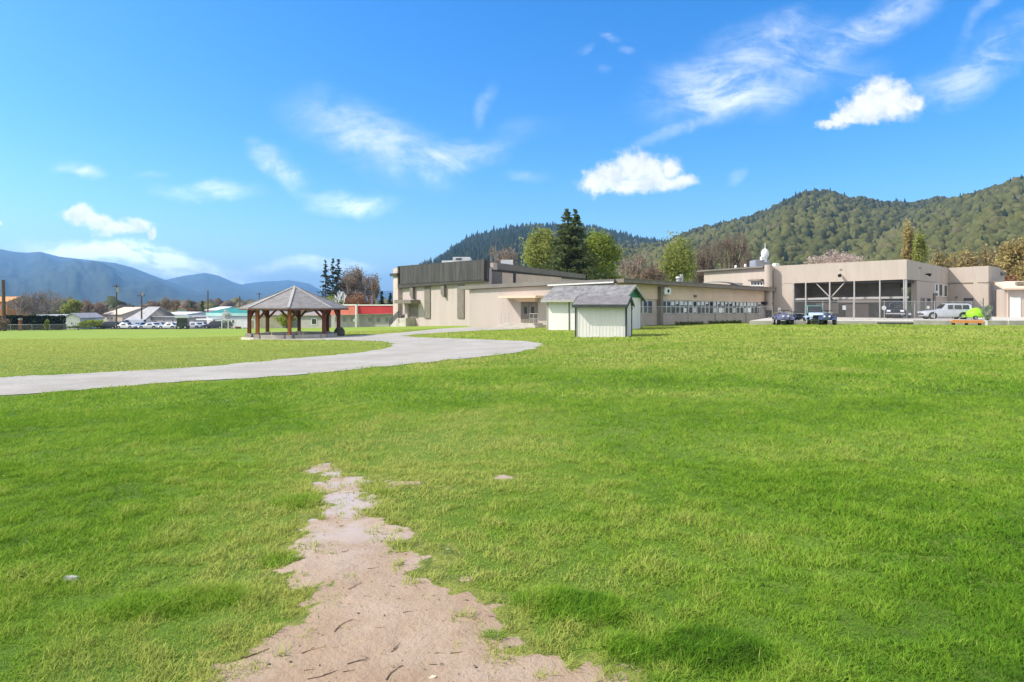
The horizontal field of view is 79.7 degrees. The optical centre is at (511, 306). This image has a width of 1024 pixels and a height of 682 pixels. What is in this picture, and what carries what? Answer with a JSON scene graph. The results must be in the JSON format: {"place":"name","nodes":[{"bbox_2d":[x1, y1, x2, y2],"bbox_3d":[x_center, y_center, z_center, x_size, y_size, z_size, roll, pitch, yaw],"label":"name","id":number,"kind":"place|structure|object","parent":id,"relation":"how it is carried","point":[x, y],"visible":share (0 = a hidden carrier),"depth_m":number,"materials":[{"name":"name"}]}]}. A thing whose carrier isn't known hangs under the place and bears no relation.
{"place":"outdoors","nodes":[
{"label":"outdoors","id":0,"kind":"place"},
{"bbox_2d":[0,249,245,306],"bbox_3d":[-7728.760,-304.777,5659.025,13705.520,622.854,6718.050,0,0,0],"label":"mountain","id":1,"kind":"structure","parent":0,"point":[21,273],"depth_m":3471.03,"materials":[{"name":"blue"}]},
{"bbox_2d":[167,273,267,300],"bbox_3d":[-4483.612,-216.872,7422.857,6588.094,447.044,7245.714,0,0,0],"label":"mountain","id":2,"kind":"structure","parent":0,"point":[215,286],"depth_m":6075.62,"materials":[{"name":"blue"}]},
{"bbox_2d":[0,327,542,394],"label":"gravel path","id":3,"kind":"structure","parent":0,"point":[407,350],"depth_m":21.64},
{"bbox_2d":[242,280,392,302],"bbox_3d":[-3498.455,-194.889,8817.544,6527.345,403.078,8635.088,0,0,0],"label":"mountain","id":4,"kind":"structure","parent":0,"point":[268,288],"depth_m":7740.10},
{"bbox_2d":[186,458,670,681],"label":"dirt path","id":5,"kind":"structure","parent":0,"point":[368,635],"depth_m":3.18,"materials":[{"name":"soil"}]},
{"bbox_2d":[224,470,530,681],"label":"mud litter","id":6,"kind":"object","parent":5,"relation":"on","point":[383,614],"visible":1,"depth_m":3.21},
{"bbox_2d":[0,319,1023,681],"bbox_3d":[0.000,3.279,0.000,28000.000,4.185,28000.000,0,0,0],"label":"ground","id":7,"kind":"structure","parent":0,"point":[114,671],"depth_m":5.20,"materials":[{"name":"plant"}]},
{"bbox_2d":[1,280,6,330],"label":"utility pole","id":8,"kind":"object","parent":7,"relation":"on","point":[3,301],"visible":0.65,"depth_m":121.81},
{"bbox_2d":[0,317,11,330],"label":"brown shrub","id":9,"kind":"object","parent":7,"relation":"on","point":[2,323],"visible":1,"depth_m":120.03,"materials":[{"name":"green plant"}]},
{"bbox_2d":[0,297,31,322],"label":"orange house","id":10,"kind":"structure","parent":7,"relation":"on","point":[9,312],"depth_m":173.57,"materials":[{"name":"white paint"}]},
{"bbox_2d":[0,314,66,329],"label":"cedar hedge","id":11,"kind":"object","parent":7,"relation":"on","point":[57,321],"visible":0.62,"depth_m":129.69,"materials":[{"name":"green plant"}]},
{"bbox_2d":[6,288,66,321],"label":"spreading bare tree","id":12,"kind":"object","parent":7,"relation":"on","point":[24,304],"visible":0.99,"depth_m":152.44,"materials":[{"name":"grey plant"}]},
{"bbox_2d":[7,324,66,330],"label":"chain link fence","id":13,"kind":"object","parent":7,"relation":"on","point":[30,327],"visible":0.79,"depth_m":124.00,"materials":[{"name":"metal"}]},
{"bbox_2d":[56,299,84,313],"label":"green willow","id":14,"kind":"object","parent":7,"relation":"on","point":[69,305],"visible":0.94,"depth_m":169.21,"materials":[{"name":"green plant"}]},
{"bbox_2d":[65,313,104,328],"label":"white garage","id":15,"kind":"structure","parent":7,"relation":"on","point":[72,319],"depth_m":140.32,"materials":[{"name":"paint"}]},
{"bbox_2d":[75,319,103,328],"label":"olive shrub","id":16,"kind":"object","parent":7,"relation":"on","point":[89,322],"visible":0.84,"depth_m":138.99,"materials":[{"name":"green plant"}]},
{"bbox_2d":[80,300,107,315],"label":"bare tree","id":17,"kind":"object","parent":7,"relation":"on","point":[100,307],"visible":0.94,"depth_m":167.19,"materials":[{"name":"brown plant"}]},
{"bbox_2d":[102,307,157,321],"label":"beige house","id":18,"kind":"structure","parent":7,"relation":"on","point":[123,313],"depth_m":168.86,"materials":[{"name":"white paint"}]},
{"bbox_2d":[127,307,175,322],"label":"grey house","id":19,"kind":"structure","parent":7,"relation":"on","point":[147,312],"depth_m":161.01,"materials":[{"name":"white paint"}]},
{"bbox_2d":[92,327,226,328],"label":"car park","id":20,"kind":"structure","parent":7,"relation":"on","point":[162,328],"depth_m":142.62,"materials":[{"name":"asphalt"}]},
{"bbox_2d":[96,321,118,328],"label":"parked car","id":21,"kind":"object","parent":20,"relation":"on","point":[110,324],"visible":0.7,"depth_m":140.23,"materials":[{"name":"paint"}]},
{"bbox_2d":[115,323,137,328],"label":"parked car","id":22,"kind":"object","parent":20,"relation":"on","point":[125,325],"visible":0.91,"depth_m":140.23,"materials":[{"name":"white paint"}]},
{"bbox_2d":[124,319,145,324],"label":"parked van","id":23,"kind":"object","parent":20,"relation":"on","point":[133,321],"visible":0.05,"depth_m":146.39,"materials":[{"name":"white paint"}]},
{"bbox_2d":[137,323,159,328],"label":"parked car","id":24,"kind":"object","parent":20,"relation":"on","point":[150,325],"visible":0.88,"depth_m":140.22,"materials":[{"name":"white paint"}]},
{"bbox_2d":[158,323,176,328],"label":"parked car","id":25,"kind":"object","parent":20,"relation":"on","point":[169,325],"visible":0.77,"depth_m":140.19,"materials":[{"name":"white paint"}]},
{"bbox_2d":[175,315,191,328],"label":"box truck","id":26,"kind":"object","parent":20,"relation":"on","point":[183,321],"visible":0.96,"depth_m":138.13,"materials":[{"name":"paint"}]},
{"bbox_2d":[202,321,224,328],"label":"parked car","id":27,"kind":"object","parent":20,"relation":"on","point":[214,324],"visible":0.86,"depth_m":140.23,"materials":[{"name":"paint"}]},
{"bbox_2d":[161,295,171,311],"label":"bare tree","id":28,"kind":"object","parent":7,"relation":"on","point":[165,305],"visible":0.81,"depth_m":209.22,"materials":[{"name":"brown plant"}]},
{"bbox_2d":[170,298,181,311],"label":"bare tree","id":29,"kind":"object","parent":7,"relation":"on","point":[174,303],"visible":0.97,"depth_m":215.67,"materials":[{"name":"brown plant"}]},
{"bbox_2d":[149,315,206,322],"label":"grey warehouse","id":30,"kind":"structure","parent":7,"relation":"on","point":[168,319],"depth_m":156.27,"materials":[{"name":"white paint"}]},
{"bbox_2d":[171,312,207,315],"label":"white roofed unit","id":31,"kind":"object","parent":7,"relation":"on","point":[190,313],"visible":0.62,"depth_m":179.49,"materials":[{"name":"paint"}]},
{"bbox_2d":[0,296,392,318],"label":"treeline","id":32,"kind":"object","parent":7,"relation":"on","point":[110,303],"visible":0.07,"depth_m":283.09,"materials":[{"name":"plant"}]},
{"bbox_2d":[206,307,236,311],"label":"white hall","id":33,"kind":"structure","parent":7,"relation":"on","point":[215,309],"depth_m":201.70,"materials":[{"name":"metal"}]},
{"bbox_2d":[221,309,230,328],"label":"white blossom tree","id":34,"kind":"object","parent":7,"relation":"on","point":[227,314],"visible":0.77,"depth_m":139.70,"materials":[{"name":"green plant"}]},
{"bbox_2d":[221,319,254,328],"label":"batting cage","id":35,"kind":"object","parent":7,"relation":"on","point":[235,322],"visible":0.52,"depth_m":126.96,"materials":[{"name":"white paint"}]},
{"bbox_2d":[196,308,286,327],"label":"green topped building","id":36,"kind":"structure","parent":7,"relation":"on","point":[235,313],"depth_m":150.81,"materials":[{"name":"white paint"}]},
{"bbox_2d":[251,311,296,328],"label":"pale bungalow","id":37,"kind":"object","parent":7,"relation":"on","point":[274,323],"visible":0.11,"depth_m":128.00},
{"bbox_2d":[273,313,296,328],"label":"olive shrub","id":38,"kind":"object","parent":7,"relation":"on","point":[282,318],"visible":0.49,"depth_m":111.44,"materials":[{"name":"green plant"}]},
{"bbox_2d":[238,285,348,339],"bbox_3d":[-16.300,0.650,46.000,7.320,4.400,7.320,0,0,-36],"label":"gazebo","id":39,"kind":"object","parent":7,"relation":"on","point":[291,299],"visible":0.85,"depth_m":44.23,"materials":[{"name":"wood"}]},
{"bbox_2d":[301,311,330,327],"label":"grey bungalow","id":40,"kind":"object","parent":7,"relation":"on","point":[313,319],"visible":0.43,"depth_m":118.21,"materials":[{"name":"white paint"}]},
{"bbox_2d":[318,260,332,298],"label":"tall conifer","id":41,"kind":"object","parent":7,"relation":"on","point":[326,277],"visible":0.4,"depth_m":127.88,"materials":[{"name":"green plant"}]},
{"bbox_2d":[326,259,340,302],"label":"tall conifer","id":42,"kind":"object","parent":7,"relation":"on","point":[332,268],"visible":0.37,"depth_m":130.77,"materials":[{"name":"green plant"}]},
{"bbox_2d":[333,259,342,299],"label":"tall conifer","id":43,"kind":"object","parent":7,"relation":"on","point":[339,270],"visible":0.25,"depth_m":133.97,"materials":[{"name":"green plant"}]},
{"bbox_2d":[337,265,360,302],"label":"bare tree","id":44,"kind":"object","parent":7,"relation":"on","point":[346,284],"visible":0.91,"depth_m":131.75,"materials":[{"name":"brown plant"}]},
{"bbox_2d":[345,264,365,301],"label":"bare tree","id":45,"kind":"object","parent":7,"relation":"on","point":[358,272],"visible":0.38,"depth_m":137.72,"materials":[{"name":"brown plant"}]},
{"bbox_2d":[342,291,376,304],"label":"russet shrub","id":46,"kind":"object","parent":7,"relation":"on","point":[360,297],"visible":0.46,"depth_m":127.01,"materials":[{"name":"brown plant"}]},
{"bbox_2d":[330,304,392,327],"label":"red topped building","id":47,"kind":"structure","parent":7,"relation":"on","point":[354,310],"depth_m":109.57,"materials":[{"name":"white paint"}]},
{"bbox_2d":[335,314,389,327],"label":"chain link fence","id":48,"kind":"object","parent":7,"relation":"on","point":[364,321],"visible":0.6,"depth_m":97.77,"materials":[{"name":"metal"}]},
{"bbox_2d":[357,271,381,304],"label":"bare tree","id":49,"kind":"object","parent":7,"relation":"on","point":[373,285],"visible":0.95,"depth_m":133.13,"materials":[{"name":"brown plant"}]},
{"bbox_2d":[389,257,585,326],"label":"gym hall","id":50,"kind":"structure","parent":7,"relation":"on","point":[431,294],"depth_m":77.29,"materials":[{"name":"beige paint"}]},
{"bbox_2d":[409,305,417,317],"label":"door","id":51,"kind":"structure","parent":50,"relation":"in","point":[413,309],"depth_m":81.04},
{"bbox_2d":[488,243,521,264],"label":"reddish tree","id":52,"kind":"object","parent":7,"relation":"on","point":[504,256],"visible":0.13,"depth_m":128.04,"materials":[{"name":"brown plant"}]},
{"bbox_2d":[457,279,614,327],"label":"entrance wing","id":53,"kind":"structure","parent":7,"relation":"on","point":[513,305],"depth_m":62.39,"materials":[{"name":"paint"}]},
{"bbox_2d":[522,303,528,322],"bbox_3d":[1.356,0.671,61.657,0.792,1.986,0.050,0,0,36],"label":"door","id":54,"kind":"structure","parent":53,"relation":"in","point":[525,306],"depth_m":61.64,"materials":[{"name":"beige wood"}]},
{"bbox_2d":[529,303,535,322],"bbox_3d":[2.048,0.665,61.131,0.817,1.969,0.100,0,0,36],"label":"door","id":55,"kind":"structure","parent":53,"relation":"in","point":[532,306],"depth_m":61.14,"materials":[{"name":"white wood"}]},
{"bbox_2d":[519,224,559,268],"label":"lime green tree","id":56,"kind":"object","parent":7,"relation":"on","point":[533,253],"visible":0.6,"depth_m":110.39,"materials":[{"name":"green plant"}]},
{"bbox_2d":[539,208,608,279],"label":"fir tree","id":57,"kind":"object","parent":7,"relation":"on","point":[572,256],"visible":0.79,"depth_m":95.90,"materials":[{"name":"green plant"}]},
{"bbox_2d":[541,285,646,329],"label":"shed","id":58,"kind":"structure","parent":7,"relation":"on","point":[559,300],"depth_m":51.78,"materials":[{"name":"white paint"}]},
{"bbox_2d":[572,296,634,336],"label":"shed","id":59,"kind":"structure","parent":7,"relation":"on","point":[603,316],"depth_m":37.54,"materials":[{"name":"grey"}]},
{"bbox_2d":[584,227,625,279],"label":"green tree","id":60,"kind":"object","parent":7,"relation":"on","point":[605,247],"visible":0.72,"depth_m":110.80,"materials":[{"name":"green plant"}]},
{"bbox_2d":[599,271,624,278],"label":"lime shrub","id":61,"kind":"object","parent":7,"relation":"on","point":[611,276],"visible":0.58,"depth_m":96.97,"materials":[{"name":"green plant"}]},
{"bbox_2d":[616,256,644,278],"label":"bare tree","id":62,"kind":"object","parent":7,"relation":"on","point":[635,274],"visible":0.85,"depth_m":123.92,"materials":[{"name":"brown plant"}]},
{"bbox_2d":[629,251,647,276],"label":"bare tree","id":63,"kind":"object","parent":7,"relation":"on","point":[639,257],"visible":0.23,"depth_m":131.89,"materials":[{"name":"brown plant"}]},
{"bbox_2d":[639,266,669,280],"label":"brown shrub","id":64,"kind":"object","parent":7,"relation":"on","point":[649,274],"visible":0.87,"depth_m":103.26,"materials":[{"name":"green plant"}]},
{"bbox_2d":[655,231,698,281],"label":"lime willow","id":65,"kind":"object","parent":7,"relation":"on","point":[681,263],"visible":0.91,"depth_m":110.83,"materials":[{"name":"green plant"}]},
{"bbox_2d":[674,321,704,324],"bbox_3d":[17.247,1.692,59.755,4.748,0.594,1.022,0,0,-37],"label":"hedge","id":66,"kind":"object","parent":7,"relation":"on","point":[685,323],"visible":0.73,"depth_m":59.45,"materials":[{"name":"green plant"}]},
{"bbox_2d":[614,274,776,325],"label":"classroom wing","id":67,"kind":"structure","parent":7,"relation":"on","point":[678,292],"depth_m":65.10,"materials":[{"name":"paint"}]},
{"bbox_2d":[691,237,723,282],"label":"bare tree","id":68,"kind":"object","parent":7,"relation":"on","point":[703,266],"visible":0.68,"depth_m":117.26,"materials":[{"name":"brown plant"}]},
{"bbox_2d":[643,305,772,326],"bbox_3d":[20.648,1.075,63.295,20.748,2.267,0.530,0,0,-35],"label":"chain link fence","id":69,"kind":"object","parent":7,"relation":"on","point":[700,314],"visible":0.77,"depth_m":62.30,"materials":[{"name":"metal"}]},
{"bbox_2d":[699,232,748,268],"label":"bare tree","id":70,"kind":"object","parent":7,"relation":"on","point":[730,245],"visible":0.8,"depth_m":120.38,"materials":[{"name":"brown plant"}]},
{"bbox_2d":[708,320,741,323],"bbox_3d":[21.907,1.678,63.150,5.535,0.607,1.020,0,0,-35],"label":"hedge","id":71,"kind":"object","parent":7,"relation":"on","point":[725,322],"visible":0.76,"depth_m":62.98,"materials":[{"name":"green plant"}]},
{"bbox_2d":[728,239,755,267],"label":"bare tree","id":72,"kind":"object","parent":7,"relation":"on","point":[746,255],"visible":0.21,"depth_m":128.69,"materials":[{"name":"brown plant"}]},
{"bbox_2d":[772,310,793,324],"bbox_3d":[23.999,1.015,54.329,1.404,1.322,2.394,0,0,12],"label":"quad bike","id":73,"kind":"object","parent":7,"relation":"on","point":[785,316],"visible":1,"depth_m":53.47,"materials":[{"name":"metal"}]},
{"bbox_2d":[787,312,806,320],"bbox_3d":[26.415,1.096,56.992,2.130,1.176,1.249,0,0,-25],"label":"quad bike","id":74,"kind":"object","parent":7,"relation":"on","point":[798,316],"visible":0.44,"depth_m":56.65,"materials":[{"name":"metal"}]},
{"bbox_2d":[802,305,827,324],"bbox_3d":[26.947,0.791,54.669,1.700,1.713,2.980,0,0,14],"label":"open jeep","id":75,"kind":"object","parent":7,"relation":"on","point":[814,312],"visible":0.69,"depth_m":54.24,"materials":[{"name":"metal"}]},
{"bbox_2d":[818,310,836,324],"bbox_3d":[27.129,0.998,52.699,1.333,1.255,2.272,0,0,30],"label":"quad bike","id":76,"kind":"object","parent":7,"relation":"on","point":[827,315],"visible":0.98,"depth_m":51.99,"materials":[{"name":"metal"}]},
{"bbox_2d":[803,249,862,263],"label":"blossom tree","id":77,"kind":"object","parent":7,"relation":"on","point":[838,258],"visible":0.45,"depth_m":111.11,"materials":[{"name":"pink plant"}]},
{"bbox_2d":[875,321,913,324],"bbox_3d":[33.258,1.588,53.365,2.886,0.477,0.450,0,0,10],"label":"bench","id":78,"kind":"object","parent":7,"relation":"on","point":[886,322],"visible":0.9,"depth_m":53.23,"materials":[{"name":"grey wood"}]},
{"bbox_2d":[900,218,915,308],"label":"golden poplar","id":79,"kind":"object","parent":7,"relation":"on","point":[907,245],"visible":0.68,"depth_m":107.66,"materials":[{"name":"yellow plant"}]},
{"bbox_2d":[910,228,928,262],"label":"green poplar","id":80,"kind":"object","parent":7,"relation":"on","point":[919,250],"visible":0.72,"depth_m":105.42,"materials":[{"name":"green plant"}]},
{"bbox_2d":[912,320,949,324],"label":"concrete kerb","id":81,"kind":"structure","parent":7,"relation":"on","point":[933,322],"depth_m":53.19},
{"bbox_2d":[929,247,958,267],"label":"budding tree","id":82,"kind":"object","parent":7,"relation":"on","point":[936,259],"visible":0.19,"depth_m":110.39,"materials":[{"name":"yellow plant"}]},
{"bbox_2d":[949,320,983,324],"bbox_3d":[38.545,1.522,52.015,2.405,0.664,0.450,0,0,10],"label":"bench","id":83,"kind":"object","parent":7,"relation":"on","point":[966,322],"visible":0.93,"depth_m":51.83,"materials":[{"name":"orange wood"}]},
{"bbox_2d":[985,320,1006,324],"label":"concrete kerb","id":84,"kind":"structure","parent":7,"relation":"on","point":[995,322],"depth_m":52.56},
{"bbox_2d":[1004,275,1018,280],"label":"russet shrub","id":85,"kind":"object","parent":7,"relation":"on","point":[1011,278],"visible":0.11,"depth_m":91.49,"materials":[{"name":"brown plant"}]},
{"bbox_2d":[1006,320,1023,325],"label":"concrete kerb","id":86,"kind":"structure","parent":7,"relation":"on","point":[1011,322],"depth_m":52.37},
{"bbox_2d":[0,0,1023,292],"label":"sky","id":87,"kind":"structure","parent":0,"point":[237,141],"materials":[{"name":"blue"}]},
{"bbox_2d":[749,313,1023,324],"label":"pavement","id":88,"kind":"structure","parent":0,"point":[768,320],"depth_m":56.52,"materials":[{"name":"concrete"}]},
{"bbox_2d":[697,249,1006,317],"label":"workshop hall","id":89,"kind":"structure","parent":88,"relation":"on","point":[851,282],"depth_m":74.29,"materials":[{"name":"beige paint"}]},
{"bbox_2d":[816,303,838,313],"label":"roller door","id":90,"kind":"structure","parent":89,"relation":"in","point":[833,305],"depth_m":75.56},
{"bbox_2d":[846,304,868,316],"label":"roller door","id":91,"kind":"structure","parent":89,"relation":"in","point":[847,305],"depth_m":73.61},
{"bbox_2d":[873,302,887,316],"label":"inner door","id":92,"kind":"structure","parent":89,"relation":"in","point":[875,305],"depth_m":72.19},
{"bbox_2d":[964,298,983,311],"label":"garage door","id":93,"kind":"structure","parent":89,"relation":"in","point":[981,303],"depth_m":77.21,"materials":[{"name":"grey paint"}]},
{"bbox_2d":[792,301,971,319],"bbox_3d":[36.613,0.565,58.737,20.722,2.130,2.136,0,0,-13],"label":"chain link fence","id":94,"kind":"object","parent":88,"relation":"on","point":[953,304],"visible":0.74,"depth_m":57.64,"materials":[{"name":"metal"}]},
{"bbox_2d":[886,303,908,317],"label":"pickup truck","id":95,"kind":"object","parent":88,"relation":"on","point":[893,309],"visible":0.77,"depth_m":67.06,"materials":[{"name":"metal"}]},
{"bbox_2d":[917,303,971,318],"bbox_3d":[44.076,0.549,62.500,4.460,1.638,1.800,0,0,14],"label":"estate car","id":96,"kind":"object","parent":88,"relation":"on","point":[965,308],"visible":0.69,"depth_m":61.74,"materials":[{"name":"silver metal"}]},
{"bbox_2d":[944,243,997,267],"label":"budding tree","id":97,"kind":"object","parent":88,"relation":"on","point":[968,260],"visible":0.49,"depth_m":104.34,"materials":[{"name":"plant"}]},
{"bbox_2d":[959,308,985,319],"bbox_3d":[45.323,0.742,60.465,2.321,1.174,1.581,0,0,0],"label":"covered trailer","id":98,"kind":"object","parent":88,"relation":"on","point":[975,313],"visible":0.75,"depth_m":60.02,"materials":[{"name":"fabric"}]},
{"bbox_2d":[981,305,992,320],"bbox_3d":[43.046,1.056,55.619,0.826,2.347,0.894,0,0,0],"label":"garden shrub","id":99,"kind":"object","parent":88,"relation":"on","point":[988,308],"visible":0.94,"depth_m":55.53,"materials":[{"name":"green plant"}]},
{"bbox_2d":[989,236,1023,280],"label":"yellow green tree","id":100,"kind":"object","parent":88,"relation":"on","point":[1011,260],"visible":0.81,"depth_m":97.97,"materials":[{"name":"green plant"}]},
{"bbox_2d":[992,281,1023,316],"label":"site cabin","id":101,"kind":"object","parent":88,"relation":"on","point":[1009,298],"visible":0.76,"depth_m":73.82,"materials":[{"name":"beige"}]},
{"bbox_2d":[1010,297,1020,316],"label":"door","id":102,"kind":"structure","parent":101,"relation":"in","point":[1015,302],"depth_m":73.56,"materials":[{"name":"white paint"}]},
{"bbox_2d":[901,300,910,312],"bbox_3d":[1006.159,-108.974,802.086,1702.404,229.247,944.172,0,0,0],"label":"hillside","id":103,"kind":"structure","parent":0,"point":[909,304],"depth_m":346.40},
{"bbox_2d":[859,176,1023,300],"bbox_3d":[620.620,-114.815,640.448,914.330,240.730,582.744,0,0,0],"label":"wooded slope","id":104,"kind":"structure","parent":103,"relation":"on","point":[962,219],"depth_m":558.79,"materials":[{"name":"green plant"}]},
{"bbox_2d":[867,174,1023,258],"bbox_3d":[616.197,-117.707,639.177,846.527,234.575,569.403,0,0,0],"label":"fir wood","id":105,"kind":"object","parent":103,"relation":"on","point":[1004,213],"visible":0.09,"depth_m":604.60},
{"bbox_3d":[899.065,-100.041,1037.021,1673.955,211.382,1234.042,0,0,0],"label":"hill","id":106,"kind":"structure","parent":0,"visible":0},
{"bbox_2d":[599,188,946,282],"bbox_3d":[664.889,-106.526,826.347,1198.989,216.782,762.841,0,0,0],"label":"wooded slope","id":107,"kind":"structure","parent":106,"relation":"on","point":[872,219],"depth_m":740.22,"materials":[{"name":"green plant"}]},
{"bbox_2d":[616,194,940,274],"bbox_3d":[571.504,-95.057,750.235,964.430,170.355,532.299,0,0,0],"label":"fir wood","id":108,"kind":"object","parent":106,"relation":"on","point":[816,206],"visible":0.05,"depth_m":680.45,"materials":[{"name":"plant"}]},
{"bbox_2d":[622,187,942,248],"bbox_3d":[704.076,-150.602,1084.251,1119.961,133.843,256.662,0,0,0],"label":"fir wood","id":109,"kind":"object","parent":106,"relation":"on","point":[786,203],"visible":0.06,"depth_m":1040.81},
{"bbox_3d":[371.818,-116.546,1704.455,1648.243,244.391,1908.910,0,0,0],"label":"far hill","id":110,"kind":"structure","parent":0,"visible":0},
{"bbox_2d":[411,221,668,269],"bbox_3d":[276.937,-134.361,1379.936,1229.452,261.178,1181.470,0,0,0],"label":"fir wood","id":111,"kind":"object","parent":110,"relation":"on","point":[476,246],"visible":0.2,"depth_m":1333.13,"materials":[{"name":"plant"}]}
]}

